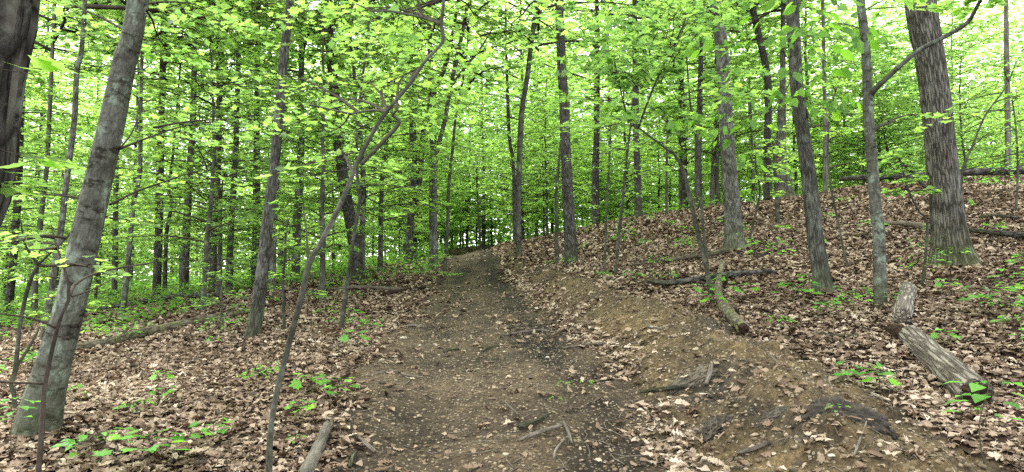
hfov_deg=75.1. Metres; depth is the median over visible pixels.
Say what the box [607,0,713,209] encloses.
forest tree
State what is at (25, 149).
understory tree
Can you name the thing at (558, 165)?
sapling
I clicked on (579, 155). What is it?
understory tree
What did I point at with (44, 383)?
sapling
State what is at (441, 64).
forest tree
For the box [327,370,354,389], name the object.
stick
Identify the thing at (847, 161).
leafy shrub
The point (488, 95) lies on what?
forest tree
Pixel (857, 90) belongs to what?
understory tree
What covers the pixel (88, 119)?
understory tree
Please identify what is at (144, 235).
understory tree
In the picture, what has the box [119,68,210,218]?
forest tree
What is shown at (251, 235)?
leafy shrub
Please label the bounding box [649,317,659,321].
stone
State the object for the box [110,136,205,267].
understory tree
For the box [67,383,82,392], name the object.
seedling
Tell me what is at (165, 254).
forest tree
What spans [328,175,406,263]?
understory tree
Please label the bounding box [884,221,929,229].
fallen log
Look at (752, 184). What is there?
understory tree
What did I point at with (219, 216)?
understory tree
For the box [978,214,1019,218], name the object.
fallen log
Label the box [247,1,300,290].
forest tree
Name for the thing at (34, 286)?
forest tree
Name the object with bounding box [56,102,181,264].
understory tree
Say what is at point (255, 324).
forest tree
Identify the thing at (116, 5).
forest tree
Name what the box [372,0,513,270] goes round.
forest tree
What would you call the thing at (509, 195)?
understory tree
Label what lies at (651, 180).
understory tree
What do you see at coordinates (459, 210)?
understory tree
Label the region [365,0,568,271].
forest tree
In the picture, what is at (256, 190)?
forest tree
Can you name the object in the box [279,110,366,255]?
understory tree
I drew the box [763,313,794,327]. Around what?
seedling
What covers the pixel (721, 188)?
understory tree
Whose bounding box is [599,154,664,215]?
understory tree
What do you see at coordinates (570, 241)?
forest tree
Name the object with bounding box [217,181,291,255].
understory tree
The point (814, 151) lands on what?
understory tree
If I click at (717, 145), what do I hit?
understory tree
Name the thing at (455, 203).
understory tree
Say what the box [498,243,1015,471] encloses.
earth bank
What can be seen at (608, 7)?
forest tree
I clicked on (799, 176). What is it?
understory tree
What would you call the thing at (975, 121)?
understory tree
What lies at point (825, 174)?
forest tree
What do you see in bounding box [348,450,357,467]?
stick
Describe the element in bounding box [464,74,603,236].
understory tree
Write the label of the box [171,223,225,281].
leafy shrub
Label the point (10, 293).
forest tree
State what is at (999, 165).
seedling
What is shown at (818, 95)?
understory tree
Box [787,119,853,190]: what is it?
understory tree
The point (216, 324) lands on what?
seedling
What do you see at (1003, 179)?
seedling
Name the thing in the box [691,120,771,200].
understory tree
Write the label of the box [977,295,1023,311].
seedling
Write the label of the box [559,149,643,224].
understory tree
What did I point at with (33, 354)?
seedling
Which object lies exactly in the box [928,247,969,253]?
seedling
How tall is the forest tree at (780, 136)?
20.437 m
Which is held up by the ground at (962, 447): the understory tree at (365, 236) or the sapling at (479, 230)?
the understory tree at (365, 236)
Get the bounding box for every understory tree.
[0,61,79,289]
[0,65,144,256]
[0,139,85,302]
[0,193,55,285]
[0,215,26,287]
[0,216,67,274]
[2,185,56,289]
[5,60,136,289]
[9,110,182,298]
[19,205,67,283]
[23,196,74,269]
[25,212,71,275]
[32,0,331,309]
[49,185,164,296]
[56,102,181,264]
[76,0,355,294]
[102,195,164,266]
[104,225,153,283]
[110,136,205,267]
[125,155,225,278]
[135,146,276,290]
[142,221,200,264]
[172,208,202,267]
[191,210,244,263]
[196,0,451,301]
[199,90,342,245]
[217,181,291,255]
[222,184,250,267]
[227,114,378,253]
[244,176,315,267]
[246,171,333,272]
[248,1,489,270]
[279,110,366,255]
[280,17,476,272]
[280,71,390,269]
[286,159,369,248]
[312,193,348,259]
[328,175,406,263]
[328,195,376,251]
[334,195,392,253]
[335,80,476,257]
[349,129,423,261]
[359,126,482,236]
[360,125,465,257]
[365,161,453,261]
[366,99,458,243]
[367,131,461,235]
[377,188,439,249]
[378,74,510,230]
[418,165,480,239]
[419,158,478,249]
[423,124,509,245]
[425,74,514,246]
[440,131,504,247]
[441,193,481,247]
[449,98,528,244]
[450,132,503,245]
[457,94,562,234]
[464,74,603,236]
[465,185,503,244]
[466,116,576,221]
[484,138,560,224]
[485,158,551,228]
[486,48,603,234]
[499,96,586,234]
[502,148,554,238]
[507,76,606,232]
[510,66,629,212]
[526,122,600,230]
[543,116,644,216]
[547,0,696,217]
[554,132,606,223]
[555,104,649,221]
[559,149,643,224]
[573,165,625,226]
[586,61,712,209]
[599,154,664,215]
[600,12,777,208]
[602,178,650,219]
[603,144,673,210]
[613,0,831,204]
[613,81,748,210]
[618,145,690,213]
[620,91,710,211]
[630,163,674,212]
[650,153,709,209]
[658,81,787,205]
[662,150,721,203]
[689,146,773,203]
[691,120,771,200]
[691,131,760,200]
[702,33,807,200]
[705,0,909,182]
[705,124,772,201]
[737,91,853,195]
[746,159,802,196]
[757,123,854,199]
[762,20,921,187]
[762,159,836,194]
[786,72,895,188]
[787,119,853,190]
[795,66,922,185]
[798,116,888,191]
[802,24,922,185]
[810,46,975,181]
[832,74,925,185]
[852,0,1003,172]
[877,86,996,180]
[883,65,984,172]
[893,11,1023,176]
[904,117,994,171]
[919,89,1023,167]
[956,79,1023,176]
[969,112,1023,166]
[973,90,1023,167]
[977,92,1023,158]
[993,101,1023,166]
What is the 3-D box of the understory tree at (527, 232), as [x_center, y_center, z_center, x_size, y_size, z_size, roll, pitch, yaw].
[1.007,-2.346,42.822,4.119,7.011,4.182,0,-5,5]
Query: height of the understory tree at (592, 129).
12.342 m
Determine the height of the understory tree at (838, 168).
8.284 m
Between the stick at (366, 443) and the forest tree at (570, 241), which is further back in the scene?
the forest tree at (570, 241)
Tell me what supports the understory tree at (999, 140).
on the ground at (962, 447)
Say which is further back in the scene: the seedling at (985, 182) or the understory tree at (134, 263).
the understory tree at (134, 263)
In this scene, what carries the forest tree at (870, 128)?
on the ground at (962, 447)
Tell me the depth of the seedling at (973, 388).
3.48 m
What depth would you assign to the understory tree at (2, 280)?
51.55 m
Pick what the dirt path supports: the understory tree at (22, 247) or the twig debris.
the twig debris
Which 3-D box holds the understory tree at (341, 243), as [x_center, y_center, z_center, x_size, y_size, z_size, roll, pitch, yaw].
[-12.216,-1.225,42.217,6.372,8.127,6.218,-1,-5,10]
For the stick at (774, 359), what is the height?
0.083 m
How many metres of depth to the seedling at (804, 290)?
8.23 m
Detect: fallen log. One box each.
[76,307,250,349]
[85,293,215,311]
[328,285,417,290]
[383,286,426,295]
[632,246,729,265]
[645,269,776,284]
[839,166,1023,180]
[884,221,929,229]
[897,157,926,188]
[969,228,1023,238]
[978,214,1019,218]
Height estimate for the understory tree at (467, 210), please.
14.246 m
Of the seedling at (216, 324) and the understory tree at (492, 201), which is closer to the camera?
the seedling at (216, 324)
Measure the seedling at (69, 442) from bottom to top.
0.263 m
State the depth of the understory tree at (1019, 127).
36.43 m
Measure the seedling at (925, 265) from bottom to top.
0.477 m
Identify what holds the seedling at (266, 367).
on the ground at (962, 447)
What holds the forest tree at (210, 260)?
on the ground at (962, 447)
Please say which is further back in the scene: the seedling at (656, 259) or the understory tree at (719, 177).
the understory tree at (719, 177)
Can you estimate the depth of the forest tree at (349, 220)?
19.05 m
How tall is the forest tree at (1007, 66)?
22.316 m
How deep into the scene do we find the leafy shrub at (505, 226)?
60.24 m
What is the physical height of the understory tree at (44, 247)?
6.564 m
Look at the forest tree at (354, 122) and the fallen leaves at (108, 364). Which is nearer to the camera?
the fallen leaves at (108, 364)
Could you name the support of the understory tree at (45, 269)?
on the ground at (962, 447)
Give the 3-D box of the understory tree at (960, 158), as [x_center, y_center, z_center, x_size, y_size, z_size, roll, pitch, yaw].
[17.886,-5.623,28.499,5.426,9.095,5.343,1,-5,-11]
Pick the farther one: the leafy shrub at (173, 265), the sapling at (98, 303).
the leafy shrub at (173, 265)
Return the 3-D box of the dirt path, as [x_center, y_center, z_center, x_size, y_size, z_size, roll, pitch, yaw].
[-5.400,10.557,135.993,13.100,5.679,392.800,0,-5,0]
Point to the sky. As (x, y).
(591, 5)
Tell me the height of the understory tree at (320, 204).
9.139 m
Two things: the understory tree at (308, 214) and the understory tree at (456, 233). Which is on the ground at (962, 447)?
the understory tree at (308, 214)
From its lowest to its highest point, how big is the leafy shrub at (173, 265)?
4.225 m
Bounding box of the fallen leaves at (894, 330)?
[884,325,904,339]
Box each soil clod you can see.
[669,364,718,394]
[694,411,735,442]
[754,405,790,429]
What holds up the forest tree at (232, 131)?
on the ground at (962, 447)
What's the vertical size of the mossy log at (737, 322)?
0.968 m
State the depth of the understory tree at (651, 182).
54.73 m
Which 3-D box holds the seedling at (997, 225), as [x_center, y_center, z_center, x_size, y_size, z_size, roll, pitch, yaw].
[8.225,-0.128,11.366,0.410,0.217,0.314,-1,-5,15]
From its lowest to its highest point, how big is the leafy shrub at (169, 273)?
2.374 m
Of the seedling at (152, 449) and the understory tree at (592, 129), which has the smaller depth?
the seedling at (152, 449)
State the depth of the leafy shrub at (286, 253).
34.38 m
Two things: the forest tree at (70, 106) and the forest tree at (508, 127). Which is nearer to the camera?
the forest tree at (508, 127)
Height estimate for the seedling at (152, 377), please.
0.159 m
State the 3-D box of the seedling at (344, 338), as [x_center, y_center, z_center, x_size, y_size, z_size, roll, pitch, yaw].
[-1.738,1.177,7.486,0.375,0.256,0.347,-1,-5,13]
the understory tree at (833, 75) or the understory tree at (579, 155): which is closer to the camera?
the understory tree at (833, 75)
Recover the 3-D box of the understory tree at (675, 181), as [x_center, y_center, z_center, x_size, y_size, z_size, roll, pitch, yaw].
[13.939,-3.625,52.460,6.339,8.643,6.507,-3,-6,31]
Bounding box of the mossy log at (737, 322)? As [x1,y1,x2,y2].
[714,260,749,334]
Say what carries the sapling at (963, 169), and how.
on the ground at (962, 447)
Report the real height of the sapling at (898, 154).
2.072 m
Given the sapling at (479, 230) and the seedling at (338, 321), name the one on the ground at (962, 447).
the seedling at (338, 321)
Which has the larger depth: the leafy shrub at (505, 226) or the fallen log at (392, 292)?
the leafy shrub at (505, 226)
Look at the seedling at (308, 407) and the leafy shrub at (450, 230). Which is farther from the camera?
the leafy shrub at (450, 230)
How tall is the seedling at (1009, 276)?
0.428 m
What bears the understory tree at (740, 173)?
on the ground at (962, 447)
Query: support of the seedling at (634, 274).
on the ground at (962, 447)
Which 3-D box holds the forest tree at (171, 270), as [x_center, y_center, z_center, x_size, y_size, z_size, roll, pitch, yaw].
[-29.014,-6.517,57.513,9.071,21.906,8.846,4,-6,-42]
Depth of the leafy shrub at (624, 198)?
40.29 m
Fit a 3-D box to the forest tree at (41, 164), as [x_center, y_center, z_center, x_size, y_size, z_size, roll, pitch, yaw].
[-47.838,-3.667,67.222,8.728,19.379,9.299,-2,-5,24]
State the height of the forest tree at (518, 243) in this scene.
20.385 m
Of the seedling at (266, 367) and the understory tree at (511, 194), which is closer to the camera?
the seedling at (266, 367)
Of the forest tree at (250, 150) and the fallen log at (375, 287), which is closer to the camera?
the fallen log at (375, 287)
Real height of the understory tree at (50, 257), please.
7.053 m
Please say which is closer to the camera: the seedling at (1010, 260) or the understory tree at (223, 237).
the seedling at (1010, 260)
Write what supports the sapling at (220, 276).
on the ground at (962, 447)
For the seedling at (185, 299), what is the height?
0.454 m
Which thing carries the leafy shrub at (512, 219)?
on the ground at (962, 447)
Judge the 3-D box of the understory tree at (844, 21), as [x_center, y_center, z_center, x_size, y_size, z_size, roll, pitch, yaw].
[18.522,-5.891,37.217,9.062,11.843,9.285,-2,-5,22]
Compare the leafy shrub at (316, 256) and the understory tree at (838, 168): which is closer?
the understory tree at (838, 168)
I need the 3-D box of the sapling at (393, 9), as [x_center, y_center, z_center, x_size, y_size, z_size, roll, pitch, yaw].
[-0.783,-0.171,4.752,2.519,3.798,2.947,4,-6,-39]
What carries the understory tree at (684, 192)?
on the ground at (962, 447)
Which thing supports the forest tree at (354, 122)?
on the ground at (962, 447)
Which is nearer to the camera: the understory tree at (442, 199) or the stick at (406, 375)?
the stick at (406, 375)
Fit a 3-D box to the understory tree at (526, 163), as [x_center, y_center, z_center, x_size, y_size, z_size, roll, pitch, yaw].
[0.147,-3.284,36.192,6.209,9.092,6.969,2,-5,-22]
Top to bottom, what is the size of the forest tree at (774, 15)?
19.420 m
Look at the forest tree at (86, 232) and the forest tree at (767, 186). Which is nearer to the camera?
the forest tree at (86, 232)
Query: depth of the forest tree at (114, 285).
21.94 m
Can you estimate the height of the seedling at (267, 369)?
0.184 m
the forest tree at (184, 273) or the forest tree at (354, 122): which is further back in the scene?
the forest tree at (354, 122)
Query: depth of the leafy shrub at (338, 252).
44.25 m
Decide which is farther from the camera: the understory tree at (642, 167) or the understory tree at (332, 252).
the understory tree at (642, 167)
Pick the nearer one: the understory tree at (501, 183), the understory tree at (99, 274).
the understory tree at (99, 274)
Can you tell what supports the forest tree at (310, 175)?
on the ground at (962, 447)
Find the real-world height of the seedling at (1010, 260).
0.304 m
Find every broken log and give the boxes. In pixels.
[892,281,916,324]
[898,325,993,406]
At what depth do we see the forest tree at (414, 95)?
53.73 m
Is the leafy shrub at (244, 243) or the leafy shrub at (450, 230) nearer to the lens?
the leafy shrub at (244, 243)
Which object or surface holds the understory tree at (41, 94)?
on the ground at (962, 447)
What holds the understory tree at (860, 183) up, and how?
on the ground at (962, 447)
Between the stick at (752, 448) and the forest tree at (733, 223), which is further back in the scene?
the forest tree at (733, 223)
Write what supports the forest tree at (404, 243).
on the ground at (962, 447)
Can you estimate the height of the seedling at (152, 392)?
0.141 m
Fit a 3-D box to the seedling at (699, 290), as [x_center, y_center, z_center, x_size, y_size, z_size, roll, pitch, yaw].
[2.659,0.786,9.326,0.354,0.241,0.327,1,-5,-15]
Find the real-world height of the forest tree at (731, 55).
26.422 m
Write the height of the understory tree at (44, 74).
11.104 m
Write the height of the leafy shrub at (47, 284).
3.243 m
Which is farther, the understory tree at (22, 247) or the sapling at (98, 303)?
the understory tree at (22, 247)
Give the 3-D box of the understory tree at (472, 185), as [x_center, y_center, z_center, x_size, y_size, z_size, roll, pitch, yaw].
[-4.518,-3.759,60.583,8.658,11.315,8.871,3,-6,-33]
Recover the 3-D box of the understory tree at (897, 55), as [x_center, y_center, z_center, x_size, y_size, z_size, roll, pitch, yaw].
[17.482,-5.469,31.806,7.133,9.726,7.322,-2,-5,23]
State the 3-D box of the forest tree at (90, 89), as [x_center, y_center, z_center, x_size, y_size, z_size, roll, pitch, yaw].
[-28.325,-7.728,38.567,10.278,22.822,10.952,-1,-5,17]
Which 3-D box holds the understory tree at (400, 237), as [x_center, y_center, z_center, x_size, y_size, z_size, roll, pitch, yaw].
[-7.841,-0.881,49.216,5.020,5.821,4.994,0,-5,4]
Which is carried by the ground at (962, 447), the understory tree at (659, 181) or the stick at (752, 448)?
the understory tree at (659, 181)
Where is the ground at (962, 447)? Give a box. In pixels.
[0,177,1023,471]
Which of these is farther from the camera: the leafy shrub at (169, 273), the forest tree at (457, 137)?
the forest tree at (457, 137)
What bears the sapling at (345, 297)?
on the ground at (962, 447)
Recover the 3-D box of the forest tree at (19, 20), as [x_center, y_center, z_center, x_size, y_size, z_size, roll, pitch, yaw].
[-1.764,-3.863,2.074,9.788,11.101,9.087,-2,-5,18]
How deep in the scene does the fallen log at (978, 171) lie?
17.08 m
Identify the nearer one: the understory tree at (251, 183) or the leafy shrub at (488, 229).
the understory tree at (251, 183)
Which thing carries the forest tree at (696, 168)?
on the ground at (962, 447)
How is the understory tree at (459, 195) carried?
on the ground at (962, 447)
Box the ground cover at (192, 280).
[0,180,884,335]
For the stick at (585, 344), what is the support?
on the dirt path
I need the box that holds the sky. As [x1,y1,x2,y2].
[1,0,1023,285]
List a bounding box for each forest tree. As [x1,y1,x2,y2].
[0,0,82,227]
[4,0,161,312]
[7,0,328,438]
[8,5,132,262]
[22,104,83,221]
[24,3,107,282]
[26,10,151,186]
[30,0,205,311]
[36,0,244,295]
[39,0,230,299]
[39,9,228,284]
[40,0,275,339]
[60,0,273,314]
[64,0,298,292]
[76,0,342,288]
[95,0,310,293]
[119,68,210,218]
[127,46,270,282]
[127,52,230,277]
[147,0,348,290]
[154,2,337,281]
[188,0,439,280]
[197,65,268,202]
[200,5,359,272]
[209,0,430,281]
[209,91,270,272]
[223,121,270,199]
[243,1,293,337]
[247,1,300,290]
[286,97,338,267]
[307,2,449,175]
[317,0,509,263]
[321,31,390,225]
[343,0,491,180]
[345,1,464,260]
[355,0,480,145]
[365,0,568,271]
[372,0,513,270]
[427,0,530,245]
[437,84,474,244]
[438,0,594,239]
[440,9,559,242]
[473,0,668,255]
[476,0,584,164]
[508,13,587,231]
[512,0,688,224]
[538,0,662,218]
[555,0,578,264]
[564,0,700,216]
[584,0,778,208]
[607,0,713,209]
[622,0,780,206]
[648,1,766,204]
[667,0,887,292]
[671,5,779,161]
[686,0,830,200]
[687,42,757,141]
[688,1,807,198]
[711,0,746,249]
[728,0,824,197]
[739,69,776,199]
[776,0,1007,305]
[821,0,827,191]
[881,0,1023,142]
[904,0,983,265]
[973,6,1023,153]
[1003,0,1017,166]
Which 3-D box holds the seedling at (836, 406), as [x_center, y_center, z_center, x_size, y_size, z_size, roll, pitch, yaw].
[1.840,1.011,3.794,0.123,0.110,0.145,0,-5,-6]
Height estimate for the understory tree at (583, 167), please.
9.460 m
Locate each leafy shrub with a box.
[0,159,147,295]
[26,241,64,286]
[109,243,150,286]
[146,248,178,276]
[163,199,226,276]
[167,230,202,276]
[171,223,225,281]
[204,219,251,271]
[217,217,282,288]
[223,204,283,276]
[277,236,304,268]
[305,226,329,266]
[325,234,348,262]
[326,230,348,263]
[348,231,384,261]
[417,220,444,250]
[425,181,463,243]
[438,194,465,244]
[459,198,496,241]
[473,198,503,244]
[474,203,506,241]
[495,208,512,241]
[496,200,528,236]
[500,195,534,232]
[608,200,630,219]
[609,177,647,217]
[610,141,664,213]
[831,149,882,184]
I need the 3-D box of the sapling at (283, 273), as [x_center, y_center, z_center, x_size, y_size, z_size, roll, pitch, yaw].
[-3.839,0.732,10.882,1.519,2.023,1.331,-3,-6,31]
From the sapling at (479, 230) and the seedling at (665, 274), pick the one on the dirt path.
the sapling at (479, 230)
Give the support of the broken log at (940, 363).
on the ground at (962, 447)
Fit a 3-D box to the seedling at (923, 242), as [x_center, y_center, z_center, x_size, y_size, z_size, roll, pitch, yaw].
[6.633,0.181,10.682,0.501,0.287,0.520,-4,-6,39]
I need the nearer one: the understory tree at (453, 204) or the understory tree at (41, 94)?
the understory tree at (41, 94)
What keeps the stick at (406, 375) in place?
on the dirt path
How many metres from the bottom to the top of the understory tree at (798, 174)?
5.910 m
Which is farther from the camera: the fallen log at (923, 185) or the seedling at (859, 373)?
the fallen log at (923, 185)
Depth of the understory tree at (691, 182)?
45.92 m
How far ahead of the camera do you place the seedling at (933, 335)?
5.90 m
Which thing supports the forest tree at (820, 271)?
on the ground at (962, 447)
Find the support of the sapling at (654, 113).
on the ground at (962, 447)
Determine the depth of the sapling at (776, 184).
16.12 m
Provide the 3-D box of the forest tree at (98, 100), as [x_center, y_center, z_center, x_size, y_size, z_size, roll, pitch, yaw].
[-20.880,-7.322,38.137,8.702,21.170,8.368,0,-5,1]
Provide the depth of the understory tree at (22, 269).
24.64 m
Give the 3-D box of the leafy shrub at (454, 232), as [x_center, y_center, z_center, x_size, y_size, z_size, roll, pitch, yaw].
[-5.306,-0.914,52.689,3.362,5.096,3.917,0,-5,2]
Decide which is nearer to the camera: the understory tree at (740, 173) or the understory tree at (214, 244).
the understory tree at (214, 244)
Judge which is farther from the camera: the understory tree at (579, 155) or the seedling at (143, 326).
the understory tree at (579, 155)
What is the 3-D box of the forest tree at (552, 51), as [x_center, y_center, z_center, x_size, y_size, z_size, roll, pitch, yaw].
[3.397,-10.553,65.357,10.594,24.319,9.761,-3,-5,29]
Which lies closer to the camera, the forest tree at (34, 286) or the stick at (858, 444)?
the stick at (858, 444)
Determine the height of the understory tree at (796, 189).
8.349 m
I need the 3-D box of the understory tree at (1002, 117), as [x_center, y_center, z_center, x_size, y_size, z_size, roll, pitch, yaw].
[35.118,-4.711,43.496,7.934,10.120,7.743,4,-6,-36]
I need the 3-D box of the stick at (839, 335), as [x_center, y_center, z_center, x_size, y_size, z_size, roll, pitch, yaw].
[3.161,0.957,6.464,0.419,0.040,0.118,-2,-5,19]
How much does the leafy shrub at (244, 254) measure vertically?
3.325 m
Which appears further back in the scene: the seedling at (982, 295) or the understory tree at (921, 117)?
the understory tree at (921, 117)
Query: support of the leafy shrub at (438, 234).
on the ground at (962, 447)
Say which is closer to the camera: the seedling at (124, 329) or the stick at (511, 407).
the stick at (511, 407)
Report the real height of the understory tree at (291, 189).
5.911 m
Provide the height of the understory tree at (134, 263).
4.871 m
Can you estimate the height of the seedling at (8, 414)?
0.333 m
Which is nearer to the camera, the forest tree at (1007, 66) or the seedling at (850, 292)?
the seedling at (850, 292)
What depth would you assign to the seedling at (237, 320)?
11.72 m
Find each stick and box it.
[325,324,377,349]
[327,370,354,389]
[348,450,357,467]
[356,435,376,452]
[364,370,430,383]
[389,324,424,330]
[443,348,458,352]
[481,345,499,351]
[504,329,561,335]
[504,400,518,414]
[517,414,549,428]
[517,423,561,441]
[553,438,564,458]
[562,420,572,443]
[563,342,643,348]
[618,409,660,427]
[640,384,687,392]
[643,318,666,328]
[704,363,713,385]
[736,441,768,453]
[767,352,782,366]
[814,332,860,336]
[853,421,866,456]
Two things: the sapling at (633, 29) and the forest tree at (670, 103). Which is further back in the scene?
the forest tree at (670, 103)
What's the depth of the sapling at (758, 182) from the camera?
14.10 m
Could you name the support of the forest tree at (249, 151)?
on the ground at (962, 447)
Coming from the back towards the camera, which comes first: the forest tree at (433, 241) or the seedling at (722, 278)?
the forest tree at (433, 241)
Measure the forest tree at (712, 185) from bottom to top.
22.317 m
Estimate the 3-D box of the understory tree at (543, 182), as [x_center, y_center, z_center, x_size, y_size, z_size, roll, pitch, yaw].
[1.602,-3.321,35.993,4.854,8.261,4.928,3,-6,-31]
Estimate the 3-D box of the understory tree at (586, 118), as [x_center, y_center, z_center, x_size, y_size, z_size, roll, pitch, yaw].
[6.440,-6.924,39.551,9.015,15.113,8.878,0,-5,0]
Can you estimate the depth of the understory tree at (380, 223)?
23.45 m
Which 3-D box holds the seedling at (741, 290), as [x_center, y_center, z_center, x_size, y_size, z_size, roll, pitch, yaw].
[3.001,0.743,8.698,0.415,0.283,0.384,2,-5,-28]
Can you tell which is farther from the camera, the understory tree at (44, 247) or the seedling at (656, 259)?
the understory tree at (44, 247)
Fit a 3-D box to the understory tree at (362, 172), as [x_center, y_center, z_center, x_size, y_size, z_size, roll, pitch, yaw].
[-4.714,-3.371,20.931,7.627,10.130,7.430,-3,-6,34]
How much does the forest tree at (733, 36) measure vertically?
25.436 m
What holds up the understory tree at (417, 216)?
on the ground at (962, 447)
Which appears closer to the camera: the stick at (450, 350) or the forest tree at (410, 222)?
the stick at (450, 350)
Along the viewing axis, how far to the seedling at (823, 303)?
7.18 m
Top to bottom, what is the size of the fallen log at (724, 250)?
0.360 m
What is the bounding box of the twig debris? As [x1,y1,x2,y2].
[265,276,974,471]
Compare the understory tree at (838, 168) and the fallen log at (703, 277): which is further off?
the understory tree at (838, 168)
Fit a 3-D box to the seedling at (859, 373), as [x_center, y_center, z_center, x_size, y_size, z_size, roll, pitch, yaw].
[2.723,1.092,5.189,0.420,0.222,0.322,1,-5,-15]
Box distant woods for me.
[0,0,1023,289]
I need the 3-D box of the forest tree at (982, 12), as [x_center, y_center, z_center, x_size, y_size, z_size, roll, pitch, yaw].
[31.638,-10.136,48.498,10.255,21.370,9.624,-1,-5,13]
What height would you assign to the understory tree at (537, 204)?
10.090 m
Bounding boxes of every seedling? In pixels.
[0,396,40,447]
[3,351,36,370]
[50,427,144,464]
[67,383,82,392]
[90,315,113,321]
[91,428,190,464]
[104,326,143,341]
[112,398,156,413]
[134,321,156,327]
[148,385,176,397]
[149,370,176,380]
[172,294,200,304]
[181,285,197,293]
[187,417,233,441]
[195,313,240,344]
[233,317,248,322]
[237,367,275,379]
[250,362,278,371]
[284,399,315,416]
[286,434,307,444]
[287,278,301,283]
[288,373,328,392]
[319,376,359,397]
[325,315,349,322]
[334,306,361,313]
[337,329,368,346]
[358,318,383,329]
[611,228,637,247]
[621,270,644,277]
[647,255,671,265]
[650,269,677,278]
[670,236,695,247]
[676,226,700,233]
[691,284,716,296]
[700,293,728,307]
[711,274,725,281]
[729,282,760,300]
[736,233,795,261]
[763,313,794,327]
[771,281,822,300]
[797,273,811,280]
[811,301,843,316]
[824,403,850,418]
[830,293,873,308]
[832,361,890,385]
[833,286,872,302]
[860,370,899,392]
[874,292,902,303]
[898,252,949,284]
[906,238,929,246]
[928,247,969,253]
[929,328,959,345]
[933,278,960,290]
[941,380,1023,469]
[958,285,1023,309]
[963,175,982,182]
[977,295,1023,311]
[981,178,997,183]
[982,171,1022,194]
[982,221,1009,227]
[985,161,1016,171]
[987,267,1023,304]
[990,313,1023,331]
[1004,253,1023,263]
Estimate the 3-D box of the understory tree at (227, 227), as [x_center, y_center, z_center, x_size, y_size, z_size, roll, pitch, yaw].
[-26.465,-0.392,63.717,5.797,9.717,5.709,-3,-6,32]
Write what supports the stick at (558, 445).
on the dirt path
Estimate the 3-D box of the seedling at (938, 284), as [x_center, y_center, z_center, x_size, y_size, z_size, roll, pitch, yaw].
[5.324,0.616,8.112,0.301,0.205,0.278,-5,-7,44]
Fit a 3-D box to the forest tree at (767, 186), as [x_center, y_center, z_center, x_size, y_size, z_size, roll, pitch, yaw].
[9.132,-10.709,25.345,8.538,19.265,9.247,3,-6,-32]
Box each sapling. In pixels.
[0,165,159,410]
[0,225,153,471]
[7,262,112,334]
[183,255,266,331]
[189,0,599,471]
[238,220,330,329]
[282,10,432,328]
[385,225,464,290]
[451,169,502,250]
[513,0,771,294]
[524,143,600,263]
[564,113,647,274]
[592,85,670,275]
[632,117,694,215]
[736,143,788,240]
[737,138,801,223]
[779,70,883,265]
[878,147,944,285]
[892,57,1023,188]
[955,92,1023,210]
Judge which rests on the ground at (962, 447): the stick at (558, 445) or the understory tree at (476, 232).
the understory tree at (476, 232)
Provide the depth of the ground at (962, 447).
6.58 m
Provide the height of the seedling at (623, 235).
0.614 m
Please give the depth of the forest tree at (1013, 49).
61.67 m
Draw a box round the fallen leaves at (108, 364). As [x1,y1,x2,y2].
[0,174,1023,471]
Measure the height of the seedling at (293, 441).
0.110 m
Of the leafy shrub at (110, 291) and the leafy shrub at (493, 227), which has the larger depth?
the leafy shrub at (493, 227)
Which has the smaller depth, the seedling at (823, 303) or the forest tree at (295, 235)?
the seedling at (823, 303)
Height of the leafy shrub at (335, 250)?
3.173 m
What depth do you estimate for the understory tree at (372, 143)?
49.86 m
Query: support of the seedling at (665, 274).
on the ground at (962, 447)
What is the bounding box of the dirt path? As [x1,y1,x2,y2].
[313,246,698,471]
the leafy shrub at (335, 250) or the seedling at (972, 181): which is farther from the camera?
the leafy shrub at (335, 250)
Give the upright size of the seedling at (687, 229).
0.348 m
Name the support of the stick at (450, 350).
on the dirt path
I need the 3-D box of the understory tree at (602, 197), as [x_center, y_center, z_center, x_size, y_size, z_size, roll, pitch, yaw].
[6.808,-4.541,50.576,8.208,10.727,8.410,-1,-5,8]
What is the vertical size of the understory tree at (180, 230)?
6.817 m
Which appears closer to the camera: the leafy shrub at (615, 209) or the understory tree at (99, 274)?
the understory tree at (99, 274)
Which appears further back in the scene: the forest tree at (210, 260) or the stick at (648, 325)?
the forest tree at (210, 260)
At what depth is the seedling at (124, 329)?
10.84 m
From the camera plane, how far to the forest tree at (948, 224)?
9.51 m
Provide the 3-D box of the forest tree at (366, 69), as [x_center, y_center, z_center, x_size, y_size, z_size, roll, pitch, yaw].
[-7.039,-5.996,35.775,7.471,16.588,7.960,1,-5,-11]
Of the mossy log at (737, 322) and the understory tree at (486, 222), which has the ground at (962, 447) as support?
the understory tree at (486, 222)
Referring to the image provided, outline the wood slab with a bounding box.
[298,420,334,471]
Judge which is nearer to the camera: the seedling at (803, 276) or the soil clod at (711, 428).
the soil clod at (711, 428)
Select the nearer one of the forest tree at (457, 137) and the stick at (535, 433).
the stick at (535, 433)
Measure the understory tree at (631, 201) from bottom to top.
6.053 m
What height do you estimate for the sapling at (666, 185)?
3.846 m
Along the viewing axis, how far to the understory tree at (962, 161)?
33.95 m
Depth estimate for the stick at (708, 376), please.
5.14 m
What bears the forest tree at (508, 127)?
on the ground at (962, 447)
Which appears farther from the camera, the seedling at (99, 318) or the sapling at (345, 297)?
the seedling at (99, 318)

